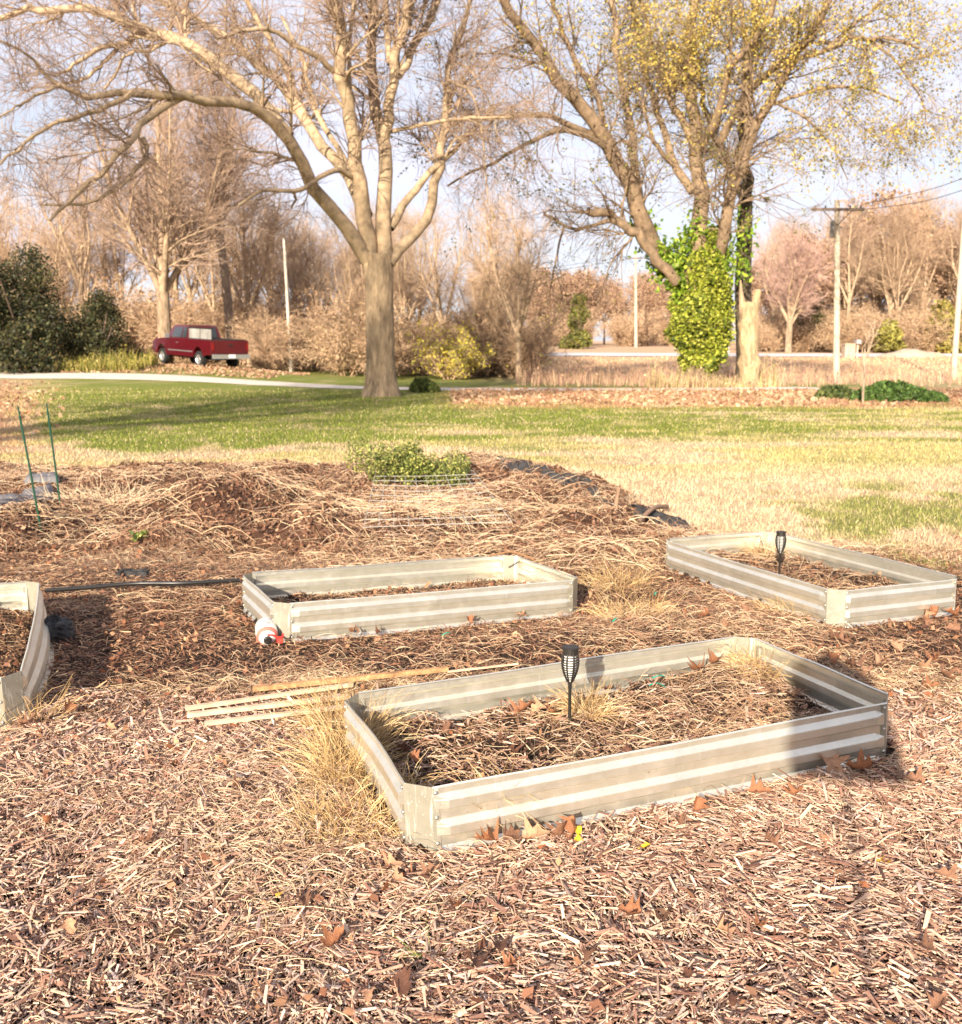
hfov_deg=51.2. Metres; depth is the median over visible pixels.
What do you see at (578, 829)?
yellow leaf
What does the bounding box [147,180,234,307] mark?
bare tree
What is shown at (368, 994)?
oak leaf
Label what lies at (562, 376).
dry weeds
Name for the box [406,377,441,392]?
shrub
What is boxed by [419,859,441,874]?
oak leaf
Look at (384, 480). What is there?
wire panel
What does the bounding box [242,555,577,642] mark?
raised bed
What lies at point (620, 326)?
brush shrub
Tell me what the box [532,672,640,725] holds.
dry grass clump
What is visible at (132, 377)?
driveway
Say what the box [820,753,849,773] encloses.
oak leaf
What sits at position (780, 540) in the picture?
solar torch
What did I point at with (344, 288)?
bare tree
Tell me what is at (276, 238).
bare tree
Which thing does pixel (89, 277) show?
bare tree
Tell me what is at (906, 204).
power line
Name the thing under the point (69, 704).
oak leaf
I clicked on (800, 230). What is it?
bare tree
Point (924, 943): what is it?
oak leaf
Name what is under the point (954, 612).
oak leaf
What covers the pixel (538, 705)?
oak leaf
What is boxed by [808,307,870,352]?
brush shrub
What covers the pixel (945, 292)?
bare tree
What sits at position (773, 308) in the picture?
bare tree
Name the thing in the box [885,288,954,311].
brush shrub
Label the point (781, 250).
bare tree
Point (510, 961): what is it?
oak leaf
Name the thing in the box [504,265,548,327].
bare tree
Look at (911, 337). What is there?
brush shrub
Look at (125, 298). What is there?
brush shrub
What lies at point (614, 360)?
bank grass
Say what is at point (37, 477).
landscape fabric
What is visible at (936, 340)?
brush shrub
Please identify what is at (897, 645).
oak leaf
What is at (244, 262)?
bare tree
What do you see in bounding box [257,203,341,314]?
bare tree
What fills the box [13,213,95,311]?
bare tree
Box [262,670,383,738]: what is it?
dry grass clump
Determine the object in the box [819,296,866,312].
brush shrub
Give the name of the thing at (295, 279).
bare tree
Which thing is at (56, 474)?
garden stake
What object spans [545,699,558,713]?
oak leaf
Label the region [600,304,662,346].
brush shrub
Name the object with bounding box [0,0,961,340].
sky
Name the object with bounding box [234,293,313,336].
brush shrub
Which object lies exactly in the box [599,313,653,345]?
brush shrub
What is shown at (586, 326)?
brush shrub
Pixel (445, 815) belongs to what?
raised bed
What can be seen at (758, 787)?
oak leaf
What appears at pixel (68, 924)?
oak leaf
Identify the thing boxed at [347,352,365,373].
yellow shrub
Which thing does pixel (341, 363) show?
brush shrub
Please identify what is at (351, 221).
bare tree
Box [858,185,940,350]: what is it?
bare tree
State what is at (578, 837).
yellow leaf
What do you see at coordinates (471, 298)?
bare tree
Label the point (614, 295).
bare tree
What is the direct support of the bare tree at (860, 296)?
on the ground at (358, 379)
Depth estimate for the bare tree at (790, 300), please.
94.15 m
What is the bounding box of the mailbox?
[854,340,861,357]
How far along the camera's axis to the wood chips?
2.79 m
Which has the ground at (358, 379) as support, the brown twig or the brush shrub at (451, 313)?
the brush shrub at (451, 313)
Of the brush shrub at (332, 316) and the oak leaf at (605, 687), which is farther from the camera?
the brush shrub at (332, 316)
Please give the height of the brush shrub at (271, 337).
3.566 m
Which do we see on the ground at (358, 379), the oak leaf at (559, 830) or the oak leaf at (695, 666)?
the oak leaf at (695, 666)
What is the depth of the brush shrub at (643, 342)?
139.70 m
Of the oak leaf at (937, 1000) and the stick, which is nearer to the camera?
the oak leaf at (937, 1000)
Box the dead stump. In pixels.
[737,280,761,387]
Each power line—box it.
[850,190,961,211]
[864,178,961,204]
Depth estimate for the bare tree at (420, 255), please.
68.46 m
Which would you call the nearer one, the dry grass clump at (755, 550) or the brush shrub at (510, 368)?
the dry grass clump at (755, 550)
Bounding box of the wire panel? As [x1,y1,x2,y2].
[363,470,511,526]
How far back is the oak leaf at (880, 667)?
4.76 m
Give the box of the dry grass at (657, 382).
[644,349,781,387]
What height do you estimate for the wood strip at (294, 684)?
0.025 m
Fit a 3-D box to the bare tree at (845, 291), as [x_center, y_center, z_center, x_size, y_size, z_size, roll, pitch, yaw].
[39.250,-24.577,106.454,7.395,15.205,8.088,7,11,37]
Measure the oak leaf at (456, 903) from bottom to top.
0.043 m
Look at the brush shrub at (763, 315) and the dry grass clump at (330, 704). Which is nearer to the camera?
the dry grass clump at (330, 704)
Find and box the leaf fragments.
[0,522,961,1023]
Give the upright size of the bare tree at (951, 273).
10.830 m
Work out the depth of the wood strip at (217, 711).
4.16 m
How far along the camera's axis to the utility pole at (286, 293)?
59.65 m
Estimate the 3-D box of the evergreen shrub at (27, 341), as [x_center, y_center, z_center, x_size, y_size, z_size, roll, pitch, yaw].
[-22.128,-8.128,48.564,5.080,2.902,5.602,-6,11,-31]
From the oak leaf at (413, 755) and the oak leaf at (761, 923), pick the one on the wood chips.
the oak leaf at (761, 923)
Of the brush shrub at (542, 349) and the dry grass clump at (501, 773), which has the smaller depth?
the dry grass clump at (501, 773)
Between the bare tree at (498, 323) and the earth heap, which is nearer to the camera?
the bare tree at (498, 323)
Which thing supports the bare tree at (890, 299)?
on the ground at (358, 379)
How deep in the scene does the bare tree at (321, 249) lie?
84.92 m
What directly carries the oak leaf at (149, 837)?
on the wood chips
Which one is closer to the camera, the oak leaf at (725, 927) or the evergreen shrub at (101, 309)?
the oak leaf at (725, 927)
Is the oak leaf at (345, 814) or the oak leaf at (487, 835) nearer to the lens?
the oak leaf at (487, 835)
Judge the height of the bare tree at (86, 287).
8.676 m
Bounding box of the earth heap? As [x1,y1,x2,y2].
[878,349,945,356]
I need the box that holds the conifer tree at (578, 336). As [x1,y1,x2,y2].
[550,293,592,348]
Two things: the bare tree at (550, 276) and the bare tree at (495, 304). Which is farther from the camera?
the bare tree at (550, 276)
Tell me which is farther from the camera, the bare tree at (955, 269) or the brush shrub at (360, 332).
the bare tree at (955, 269)
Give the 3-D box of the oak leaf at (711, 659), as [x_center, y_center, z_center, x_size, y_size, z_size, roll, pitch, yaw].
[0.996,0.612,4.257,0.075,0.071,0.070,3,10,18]
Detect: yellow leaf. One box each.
[574,834,582,840]
[575,826,581,835]
[637,842,649,848]
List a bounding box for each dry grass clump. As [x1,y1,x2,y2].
[0,673,100,733]
[24,471,163,505]
[254,679,425,806]
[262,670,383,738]
[262,750,450,859]
[391,925,445,971]
[448,750,543,827]
[487,569,527,583]
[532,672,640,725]
[569,551,668,598]
[576,582,688,622]
[706,636,800,691]
[731,532,795,559]
[743,570,827,618]
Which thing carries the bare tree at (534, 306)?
on the ground at (358, 379)
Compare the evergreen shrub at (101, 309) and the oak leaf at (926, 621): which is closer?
the oak leaf at (926, 621)
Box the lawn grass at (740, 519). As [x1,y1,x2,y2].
[0,387,961,568]
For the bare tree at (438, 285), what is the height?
11.522 m
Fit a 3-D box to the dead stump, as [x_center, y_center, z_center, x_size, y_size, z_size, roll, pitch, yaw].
[11.741,-7.731,43.830,1.113,4.678,1.070,0,9,0]
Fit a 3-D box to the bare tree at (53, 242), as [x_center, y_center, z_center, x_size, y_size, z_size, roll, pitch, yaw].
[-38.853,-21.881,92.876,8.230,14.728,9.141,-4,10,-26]
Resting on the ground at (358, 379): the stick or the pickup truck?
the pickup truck
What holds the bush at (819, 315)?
on the ground at (358, 379)
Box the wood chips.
[0,656,961,1023]
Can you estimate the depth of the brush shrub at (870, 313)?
106.53 m
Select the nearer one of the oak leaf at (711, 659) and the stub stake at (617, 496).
the oak leaf at (711, 659)
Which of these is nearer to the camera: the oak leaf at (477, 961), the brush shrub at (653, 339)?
the oak leaf at (477, 961)
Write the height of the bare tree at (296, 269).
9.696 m
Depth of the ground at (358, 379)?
7.97 m
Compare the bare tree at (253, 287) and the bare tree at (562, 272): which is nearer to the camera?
the bare tree at (253, 287)
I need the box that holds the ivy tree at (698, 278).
[373,0,961,383]
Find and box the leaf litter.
[0,363,961,434]
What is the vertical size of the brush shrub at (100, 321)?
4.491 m
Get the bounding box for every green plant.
[343,438,428,486]
[394,448,471,487]
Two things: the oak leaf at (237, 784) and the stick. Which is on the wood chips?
the oak leaf at (237, 784)
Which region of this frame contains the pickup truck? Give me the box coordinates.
[153,324,249,366]
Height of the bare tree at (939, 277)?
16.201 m
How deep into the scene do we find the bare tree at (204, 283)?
68.21 m
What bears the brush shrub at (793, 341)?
on the ground at (358, 379)
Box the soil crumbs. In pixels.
[0,451,897,784]
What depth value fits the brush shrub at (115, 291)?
81.78 m
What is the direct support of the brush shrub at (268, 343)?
on the ground at (358, 379)
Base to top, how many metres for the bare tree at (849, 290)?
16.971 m
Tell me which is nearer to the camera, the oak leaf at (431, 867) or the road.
the oak leaf at (431, 867)
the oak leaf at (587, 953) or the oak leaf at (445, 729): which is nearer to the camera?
the oak leaf at (587, 953)
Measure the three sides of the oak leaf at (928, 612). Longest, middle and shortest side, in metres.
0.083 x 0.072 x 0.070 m
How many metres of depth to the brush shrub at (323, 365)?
64.04 m
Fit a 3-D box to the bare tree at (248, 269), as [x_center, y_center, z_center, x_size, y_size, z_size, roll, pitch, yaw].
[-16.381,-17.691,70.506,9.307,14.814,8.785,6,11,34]
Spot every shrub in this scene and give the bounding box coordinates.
[0,241,83,355]
[0,260,39,334]
[0,314,69,374]
[51,287,151,360]
[55,295,143,353]
[56,294,124,347]
[61,270,210,357]
[71,282,155,356]
[72,282,155,317]
[87,281,170,315]
[115,289,180,358]
[121,277,268,362]
[121,295,146,355]
[130,286,222,360]
[178,290,271,362]
[188,296,275,364]
[214,302,311,371]
[217,274,334,364]
[222,305,316,369]
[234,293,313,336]
[236,278,363,370]
[238,315,305,368]
[265,306,357,367]
[295,301,365,375]
[297,316,355,371]
[311,298,394,365]
[323,291,450,376]
[323,305,415,368]
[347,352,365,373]
[394,311,451,374]
[394,312,461,375]
[395,312,453,356]
[400,302,475,375]
[400,319,507,379]
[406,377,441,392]
[417,303,527,375]
[421,307,501,377]
[424,310,491,374]
[429,324,502,377]
[451,317,526,375]
[481,301,578,377]
[487,308,537,373]
[490,313,563,373]
[491,332,543,377]
[494,311,560,348]
[529,316,562,344]
[547,301,605,342]
[559,313,604,338]
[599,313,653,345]
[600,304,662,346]
[602,313,647,344]
[620,306,666,345]
[640,304,673,345]
[645,326,663,345]
[652,324,670,344]
[732,301,786,350]
[758,308,797,352]
[760,308,832,352]
[763,304,829,351]
[766,303,848,349]
[775,303,843,351]
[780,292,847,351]
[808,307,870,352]
[808,308,877,350]
[813,384,855,398]
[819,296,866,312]
[825,293,873,347]
[830,298,887,332]
[833,308,886,351]
[840,296,928,352]
[841,284,932,320]
[849,379,950,402]
[867,299,939,350]
[872,318,906,352]
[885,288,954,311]
[899,300,950,351]
[900,324,925,348]
[903,274,961,313]
[906,311,960,351]
[908,298,961,353]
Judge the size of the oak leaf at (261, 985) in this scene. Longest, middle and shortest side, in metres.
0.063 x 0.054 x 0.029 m
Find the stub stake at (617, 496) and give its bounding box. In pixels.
[614,487,620,511]
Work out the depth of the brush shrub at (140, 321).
71.08 m
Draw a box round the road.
[545,353,961,356]
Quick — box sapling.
[845,301,899,402]
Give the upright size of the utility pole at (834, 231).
9.090 m
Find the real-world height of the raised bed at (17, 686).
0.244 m
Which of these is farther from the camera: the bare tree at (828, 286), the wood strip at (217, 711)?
the bare tree at (828, 286)
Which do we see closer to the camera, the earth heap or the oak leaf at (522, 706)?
the oak leaf at (522, 706)
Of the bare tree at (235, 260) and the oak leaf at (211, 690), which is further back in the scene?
the bare tree at (235, 260)
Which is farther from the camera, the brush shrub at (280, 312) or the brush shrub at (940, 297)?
the brush shrub at (940, 297)
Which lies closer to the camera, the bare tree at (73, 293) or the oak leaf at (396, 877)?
the oak leaf at (396, 877)
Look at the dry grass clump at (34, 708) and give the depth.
4.12 m
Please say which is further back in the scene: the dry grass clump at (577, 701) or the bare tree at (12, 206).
the bare tree at (12, 206)
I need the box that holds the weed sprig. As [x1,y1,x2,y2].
[129,529,149,541]
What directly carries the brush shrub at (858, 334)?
on the ground at (358, 379)
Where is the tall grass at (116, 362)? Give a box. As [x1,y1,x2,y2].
[2,340,160,372]
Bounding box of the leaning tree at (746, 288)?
[649,0,816,383]
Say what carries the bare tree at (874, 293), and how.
on the ground at (358, 379)
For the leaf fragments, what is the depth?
4.05 m
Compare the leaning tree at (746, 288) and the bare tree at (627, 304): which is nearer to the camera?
the leaning tree at (746, 288)
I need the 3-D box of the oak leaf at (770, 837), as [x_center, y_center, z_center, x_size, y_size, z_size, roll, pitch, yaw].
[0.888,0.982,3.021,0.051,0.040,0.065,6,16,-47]
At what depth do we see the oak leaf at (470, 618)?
5.62 m
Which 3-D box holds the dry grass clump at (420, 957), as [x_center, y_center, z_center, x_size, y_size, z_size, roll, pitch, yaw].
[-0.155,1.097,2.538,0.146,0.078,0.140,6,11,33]
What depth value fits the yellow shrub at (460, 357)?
57.14 m
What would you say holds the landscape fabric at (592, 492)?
on the ground at (358, 379)
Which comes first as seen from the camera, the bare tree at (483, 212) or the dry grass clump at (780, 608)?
the dry grass clump at (780, 608)
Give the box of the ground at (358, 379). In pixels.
[0,341,961,1023]
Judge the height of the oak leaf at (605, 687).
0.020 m
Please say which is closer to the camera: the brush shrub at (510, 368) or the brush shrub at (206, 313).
the brush shrub at (510, 368)
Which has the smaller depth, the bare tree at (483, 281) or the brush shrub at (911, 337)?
the bare tree at (483, 281)
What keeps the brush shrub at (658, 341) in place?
on the ground at (358, 379)
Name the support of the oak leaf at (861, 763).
on the wood chips
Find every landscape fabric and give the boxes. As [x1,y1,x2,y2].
[0,483,55,504]
[24,471,60,484]
[115,567,149,578]
[494,455,549,479]
[545,466,593,487]
[587,483,644,509]
[634,504,690,530]
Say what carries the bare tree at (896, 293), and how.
on the ground at (358, 379)
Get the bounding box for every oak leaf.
[14,618,26,623]
[14,712,34,722]
[39,810,53,822]
[59,918,75,933]
[62,697,77,713]
[105,718,115,728]
[137,825,154,840]
[159,920,179,937]
[206,686,215,695]
[209,854,225,867]
[233,773,247,789]
[252,975,272,988]
[294,884,312,904]
[320,924,343,946]
[337,805,353,817]
[359,986,374,1003]
[375,852,405,872]
[387,866,405,880]
[388,966,410,996]
[394,740,408,752]
[409,749,421,762]
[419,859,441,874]
[437,721,450,732]
[448,894,462,906]
[466,614,474,623]
[467,944,491,967]
[474,814,498,840]
[490,930,510,950]
[496,729,510,741]
[502,951,521,966]
[503,822,521,839]
[506,743,524,754]
[507,696,531,714]
[522,818,549,839]
[530,694,545,716]
[542,821,565,835]
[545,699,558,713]
[553,815,575,839]
[581,941,594,960]
[601,684,612,688]
[614,739,631,752]
[618,893,640,913]
[654,907,669,919]
[673,813,685,823]
[681,967,692,976]
[686,653,704,669]
[693,796,708,815]
[697,606,710,616]
[707,648,723,662]
[715,915,735,944]
[722,619,730,627]
[728,993,743,1005]
[741,603,751,612]
[749,773,771,792]
[753,914,767,925]
[759,717,771,725]
[765,830,782,849]
[784,781,803,794]
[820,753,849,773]
[827,647,841,663]
[830,628,849,642]
[843,654,865,666]
[843,748,872,768]
[855,665,872,676]
[873,648,891,665]
[875,661,887,671]
[890,640,903,650]
[902,765,924,783]
[908,927,936,950]
[912,658,931,669]
[922,673,939,687]
[923,615,933,624]
[925,606,937,615]
[925,648,939,659]
[926,991,947,1008]
[929,605,938,617]
[933,863,957,882]
[941,663,957,679]
[943,604,959,615]
[944,618,959,630]
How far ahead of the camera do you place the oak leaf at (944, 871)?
2.87 m
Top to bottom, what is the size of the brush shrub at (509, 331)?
4.739 m
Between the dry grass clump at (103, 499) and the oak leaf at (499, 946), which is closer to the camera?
the oak leaf at (499, 946)
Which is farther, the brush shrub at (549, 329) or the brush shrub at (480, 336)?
the brush shrub at (549, 329)
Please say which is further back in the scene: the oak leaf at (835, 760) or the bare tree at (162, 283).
the bare tree at (162, 283)
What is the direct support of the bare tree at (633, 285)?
on the ground at (358, 379)
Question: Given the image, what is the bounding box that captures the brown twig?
[489,551,534,559]
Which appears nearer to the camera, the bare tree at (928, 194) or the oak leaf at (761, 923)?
the oak leaf at (761, 923)
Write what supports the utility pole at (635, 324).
on the ground at (358, 379)
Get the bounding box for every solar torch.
[561,644,579,725]
[775,530,785,573]
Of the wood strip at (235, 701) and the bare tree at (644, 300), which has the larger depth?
the bare tree at (644, 300)
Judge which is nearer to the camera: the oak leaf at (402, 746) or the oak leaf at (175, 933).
the oak leaf at (175, 933)
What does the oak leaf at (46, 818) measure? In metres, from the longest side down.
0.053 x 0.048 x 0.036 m
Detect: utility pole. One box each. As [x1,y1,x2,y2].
[283,238,292,371]
[625,254,644,346]
[811,200,863,383]
[950,224,961,379]
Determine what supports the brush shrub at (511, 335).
on the ground at (358, 379)
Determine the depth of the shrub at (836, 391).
32.46 m
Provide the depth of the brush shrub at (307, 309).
62.86 m
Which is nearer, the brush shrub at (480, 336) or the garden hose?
the garden hose
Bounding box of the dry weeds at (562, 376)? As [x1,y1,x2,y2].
[515,350,961,386]
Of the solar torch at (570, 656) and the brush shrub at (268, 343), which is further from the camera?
the brush shrub at (268, 343)
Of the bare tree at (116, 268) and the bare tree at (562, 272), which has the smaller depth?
the bare tree at (116, 268)
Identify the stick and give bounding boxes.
[448,663,518,672]
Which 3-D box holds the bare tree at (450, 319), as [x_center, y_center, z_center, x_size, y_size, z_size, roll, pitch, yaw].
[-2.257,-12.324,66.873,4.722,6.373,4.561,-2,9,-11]
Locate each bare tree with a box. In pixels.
[0,171,59,275]
[0,175,37,280]
[0,197,99,307]
[1,220,46,280]
[8,118,120,312]
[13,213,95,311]
[14,197,98,297]
[21,215,83,315]
[24,167,127,303]
[39,38,280,363]
[39,187,146,293]
[59,168,147,304]
[60,267,117,314]
[67,101,240,359]
[104,148,207,295]
[120,0,306,366]
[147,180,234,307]
[169,220,238,308]
[172,167,271,362]
[183,165,318,307]
[186,169,308,365]
[208,256,290,313]
[215,215,259,300]
[229,180,314,306]
[237,192,326,308]
[252,199,357,324]
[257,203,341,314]
[260,236,338,310]
[281,214,345,305]
[298,228,350,311]
[303,233,350,314]
[307,200,395,313]
[314,250,359,303]
[314,265,365,342]
[316,181,392,293]
[323,243,394,370]
[330,194,433,312]
[337,216,398,294]
[339,223,415,316]
[340,252,364,303]
[351,203,441,373]
[391,202,464,325]
[392,195,490,375]
[395,207,460,325]
[401,279,470,329]
[410,283,478,337]
[433,180,568,373]
[443,275,523,376]
[447,168,580,379]
[448,241,513,376]
[457,215,555,376]
[458,270,515,311]
[458,273,487,321]
[472,244,548,315]
[475,274,531,320]
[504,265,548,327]
[506,259,549,314]
[521,276,560,321]
[531,280,569,322]
[538,262,563,310]
[551,267,582,302]
[554,273,585,319]
[555,270,602,313]
[556,262,602,311]
[582,273,616,343]
[591,272,628,343]
[605,283,634,318]
[621,269,655,343]
[624,271,669,320]
[628,279,668,343]
[731,250,786,346]
[751,205,804,350]
[752,202,815,321]
[752,211,847,353]
[756,215,812,347]
[764,203,829,290]
[779,225,851,312]
[807,187,865,295]
[812,186,896,316]
[814,216,881,326]
[819,216,886,313]
[828,181,951,349]
[840,283,879,307]
[847,196,959,317]
[851,250,889,309]
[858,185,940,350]
[860,202,955,351]
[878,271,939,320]
[881,162,961,307]
[884,205,959,309]
[897,175,961,310]
[915,179,961,313]
[928,222,959,302]
[929,176,961,338]
[936,253,961,312]
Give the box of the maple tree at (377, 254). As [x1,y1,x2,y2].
[0,0,590,396]
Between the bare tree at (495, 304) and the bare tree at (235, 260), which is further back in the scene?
the bare tree at (235, 260)
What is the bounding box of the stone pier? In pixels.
[841,344,856,357]
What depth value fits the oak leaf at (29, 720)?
3.98 m
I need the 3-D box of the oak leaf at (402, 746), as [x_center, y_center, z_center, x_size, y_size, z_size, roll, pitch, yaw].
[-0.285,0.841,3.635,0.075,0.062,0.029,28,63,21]
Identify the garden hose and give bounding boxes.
[45,578,239,592]
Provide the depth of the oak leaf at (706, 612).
5.40 m
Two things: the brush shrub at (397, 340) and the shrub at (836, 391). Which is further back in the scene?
the brush shrub at (397, 340)
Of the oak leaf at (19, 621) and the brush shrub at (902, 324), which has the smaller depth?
the oak leaf at (19, 621)
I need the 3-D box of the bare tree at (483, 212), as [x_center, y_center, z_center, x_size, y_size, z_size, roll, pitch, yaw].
[0.809,-15.163,64.586,7.644,12.890,8.098,-8,12,-40]
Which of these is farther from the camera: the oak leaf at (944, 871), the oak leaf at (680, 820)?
the oak leaf at (680, 820)
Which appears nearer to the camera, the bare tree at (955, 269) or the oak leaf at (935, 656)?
the oak leaf at (935, 656)
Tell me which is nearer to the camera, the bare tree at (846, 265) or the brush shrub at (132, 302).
the brush shrub at (132, 302)
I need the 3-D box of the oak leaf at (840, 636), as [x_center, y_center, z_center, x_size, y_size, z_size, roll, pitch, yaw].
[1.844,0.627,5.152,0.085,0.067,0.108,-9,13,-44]
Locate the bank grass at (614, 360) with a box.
[514,353,961,377]
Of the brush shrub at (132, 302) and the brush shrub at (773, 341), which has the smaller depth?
the brush shrub at (132, 302)
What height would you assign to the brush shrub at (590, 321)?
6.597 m
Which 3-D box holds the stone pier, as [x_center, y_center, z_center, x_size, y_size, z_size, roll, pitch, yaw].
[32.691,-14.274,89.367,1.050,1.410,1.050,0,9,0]
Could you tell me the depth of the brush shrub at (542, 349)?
60.35 m
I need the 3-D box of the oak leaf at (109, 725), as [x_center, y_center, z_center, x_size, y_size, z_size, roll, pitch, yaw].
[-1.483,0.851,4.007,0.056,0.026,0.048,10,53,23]
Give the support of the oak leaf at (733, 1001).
on the wood chips
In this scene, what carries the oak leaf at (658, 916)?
on the wood chips
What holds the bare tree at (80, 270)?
on the ground at (358, 379)
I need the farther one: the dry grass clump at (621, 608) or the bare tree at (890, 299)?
the bare tree at (890, 299)
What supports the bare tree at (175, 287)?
on the ground at (358, 379)
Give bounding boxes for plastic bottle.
[255,617,283,645]
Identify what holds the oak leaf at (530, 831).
on the wood chips
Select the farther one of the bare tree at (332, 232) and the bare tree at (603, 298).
the bare tree at (603, 298)
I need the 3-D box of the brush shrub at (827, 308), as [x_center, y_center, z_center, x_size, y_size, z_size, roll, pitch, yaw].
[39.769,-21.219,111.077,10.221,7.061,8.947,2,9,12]
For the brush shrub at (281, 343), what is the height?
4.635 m
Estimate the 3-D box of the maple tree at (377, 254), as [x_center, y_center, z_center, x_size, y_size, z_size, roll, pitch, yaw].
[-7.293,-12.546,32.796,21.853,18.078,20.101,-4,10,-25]
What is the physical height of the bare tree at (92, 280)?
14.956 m
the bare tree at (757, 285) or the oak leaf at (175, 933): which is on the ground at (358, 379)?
the bare tree at (757, 285)
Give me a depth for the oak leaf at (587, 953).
2.51 m
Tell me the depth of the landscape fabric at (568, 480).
10.20 m
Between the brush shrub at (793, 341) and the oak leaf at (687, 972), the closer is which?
the oak leaf at (687, 972)
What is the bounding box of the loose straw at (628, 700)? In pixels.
[0,522,961,1023]
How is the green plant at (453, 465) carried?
on the ground at (358, 379)
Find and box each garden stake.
[17,405,41,528]
[46,402,60,504]
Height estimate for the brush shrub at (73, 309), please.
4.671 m
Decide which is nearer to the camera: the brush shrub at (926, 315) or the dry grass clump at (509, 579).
the dry grass clump at (509, 579)
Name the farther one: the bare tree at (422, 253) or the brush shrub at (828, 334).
the brush shrub at (828, 334)
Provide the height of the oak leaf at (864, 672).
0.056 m
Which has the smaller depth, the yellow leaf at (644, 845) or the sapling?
the yellow leaf at (644, 845)
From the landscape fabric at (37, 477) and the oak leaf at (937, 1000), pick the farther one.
the landscape fabric at (37, 477)
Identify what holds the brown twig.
on the raised bed at (546, 590)
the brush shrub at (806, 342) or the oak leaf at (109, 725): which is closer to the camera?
the oak leaf at (109, 725)
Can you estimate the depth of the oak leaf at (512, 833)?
3.05 m
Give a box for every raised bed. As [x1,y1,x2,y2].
[0,581,53,727]
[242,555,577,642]
[344,636,888,852]
[666,531,956,627]
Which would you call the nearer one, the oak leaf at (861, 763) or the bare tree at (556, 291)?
the oak leaf at (861, 763)
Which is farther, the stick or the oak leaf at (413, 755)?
the stick
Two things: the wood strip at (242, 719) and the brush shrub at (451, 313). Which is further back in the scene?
the brush shrub at (451, 313)
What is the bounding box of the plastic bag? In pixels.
[44,614,75,642]
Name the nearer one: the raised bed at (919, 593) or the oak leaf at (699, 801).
the oak leaf at (699, 801)
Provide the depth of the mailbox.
88.73 m
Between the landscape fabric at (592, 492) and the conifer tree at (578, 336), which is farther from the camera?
the conifer tree at (578, 336)
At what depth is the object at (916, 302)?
107.82 m
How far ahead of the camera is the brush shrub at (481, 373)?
61.69 m
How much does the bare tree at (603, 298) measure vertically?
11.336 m
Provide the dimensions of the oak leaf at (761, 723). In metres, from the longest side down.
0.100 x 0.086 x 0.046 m
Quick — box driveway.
[0,373,819,390]
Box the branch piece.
[636,504,668,524]
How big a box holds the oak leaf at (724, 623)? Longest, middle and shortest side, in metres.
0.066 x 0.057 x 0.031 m
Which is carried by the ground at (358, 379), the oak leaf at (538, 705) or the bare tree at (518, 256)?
the bare tree at (518, 256)
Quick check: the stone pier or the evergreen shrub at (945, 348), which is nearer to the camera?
the stone pier
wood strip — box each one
[185,682,352,710]
[187,694,348,717]
[204,704,344,725]
[252,666,448,691]
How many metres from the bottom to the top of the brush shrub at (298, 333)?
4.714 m
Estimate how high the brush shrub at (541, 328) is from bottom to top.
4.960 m
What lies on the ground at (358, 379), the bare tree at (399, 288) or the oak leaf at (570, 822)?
the bare tree at (399, 288)
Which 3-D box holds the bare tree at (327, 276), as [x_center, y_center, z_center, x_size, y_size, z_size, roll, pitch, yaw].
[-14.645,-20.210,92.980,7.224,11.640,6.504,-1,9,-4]
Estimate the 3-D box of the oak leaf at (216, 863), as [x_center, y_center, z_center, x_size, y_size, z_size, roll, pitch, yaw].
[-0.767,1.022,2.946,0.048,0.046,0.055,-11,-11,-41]
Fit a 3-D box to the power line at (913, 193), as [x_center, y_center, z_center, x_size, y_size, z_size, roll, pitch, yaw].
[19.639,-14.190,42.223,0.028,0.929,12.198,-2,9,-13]
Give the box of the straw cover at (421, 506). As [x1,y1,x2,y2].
[0,449,960,579]
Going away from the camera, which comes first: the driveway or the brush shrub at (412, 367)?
the driveway
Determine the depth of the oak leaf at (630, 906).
2.69 m
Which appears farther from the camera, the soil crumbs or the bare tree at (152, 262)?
the bare tree at (152, 262)
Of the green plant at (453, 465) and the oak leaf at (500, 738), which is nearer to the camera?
the oak leaf at (500, 738)
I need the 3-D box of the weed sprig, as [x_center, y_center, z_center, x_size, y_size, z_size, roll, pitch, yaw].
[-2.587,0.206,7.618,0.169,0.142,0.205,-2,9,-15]
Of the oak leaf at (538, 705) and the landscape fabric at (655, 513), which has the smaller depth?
the oak leaf at (538, 705)
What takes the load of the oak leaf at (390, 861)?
on the wood chips
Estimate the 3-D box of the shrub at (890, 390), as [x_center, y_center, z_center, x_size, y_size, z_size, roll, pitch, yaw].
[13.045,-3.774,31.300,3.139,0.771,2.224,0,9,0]
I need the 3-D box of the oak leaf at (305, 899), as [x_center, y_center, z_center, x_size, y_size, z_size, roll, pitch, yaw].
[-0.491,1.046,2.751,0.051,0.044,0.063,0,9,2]
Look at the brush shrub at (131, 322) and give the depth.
74.56 m
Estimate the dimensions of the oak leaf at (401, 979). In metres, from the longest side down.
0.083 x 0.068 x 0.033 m
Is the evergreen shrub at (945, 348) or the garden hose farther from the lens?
the evergreen shrub at (945, 348)
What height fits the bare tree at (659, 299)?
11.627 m
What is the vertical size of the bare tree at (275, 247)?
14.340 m
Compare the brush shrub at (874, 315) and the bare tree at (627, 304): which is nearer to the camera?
the brush shrub at (874, 315)
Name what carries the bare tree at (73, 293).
on the ground at (358, 379)
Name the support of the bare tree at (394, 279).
on the ground at (358, 379)
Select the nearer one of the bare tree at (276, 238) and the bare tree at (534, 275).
the bare tree at (276, 238)
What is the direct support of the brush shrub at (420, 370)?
on the ground at (358, 379)

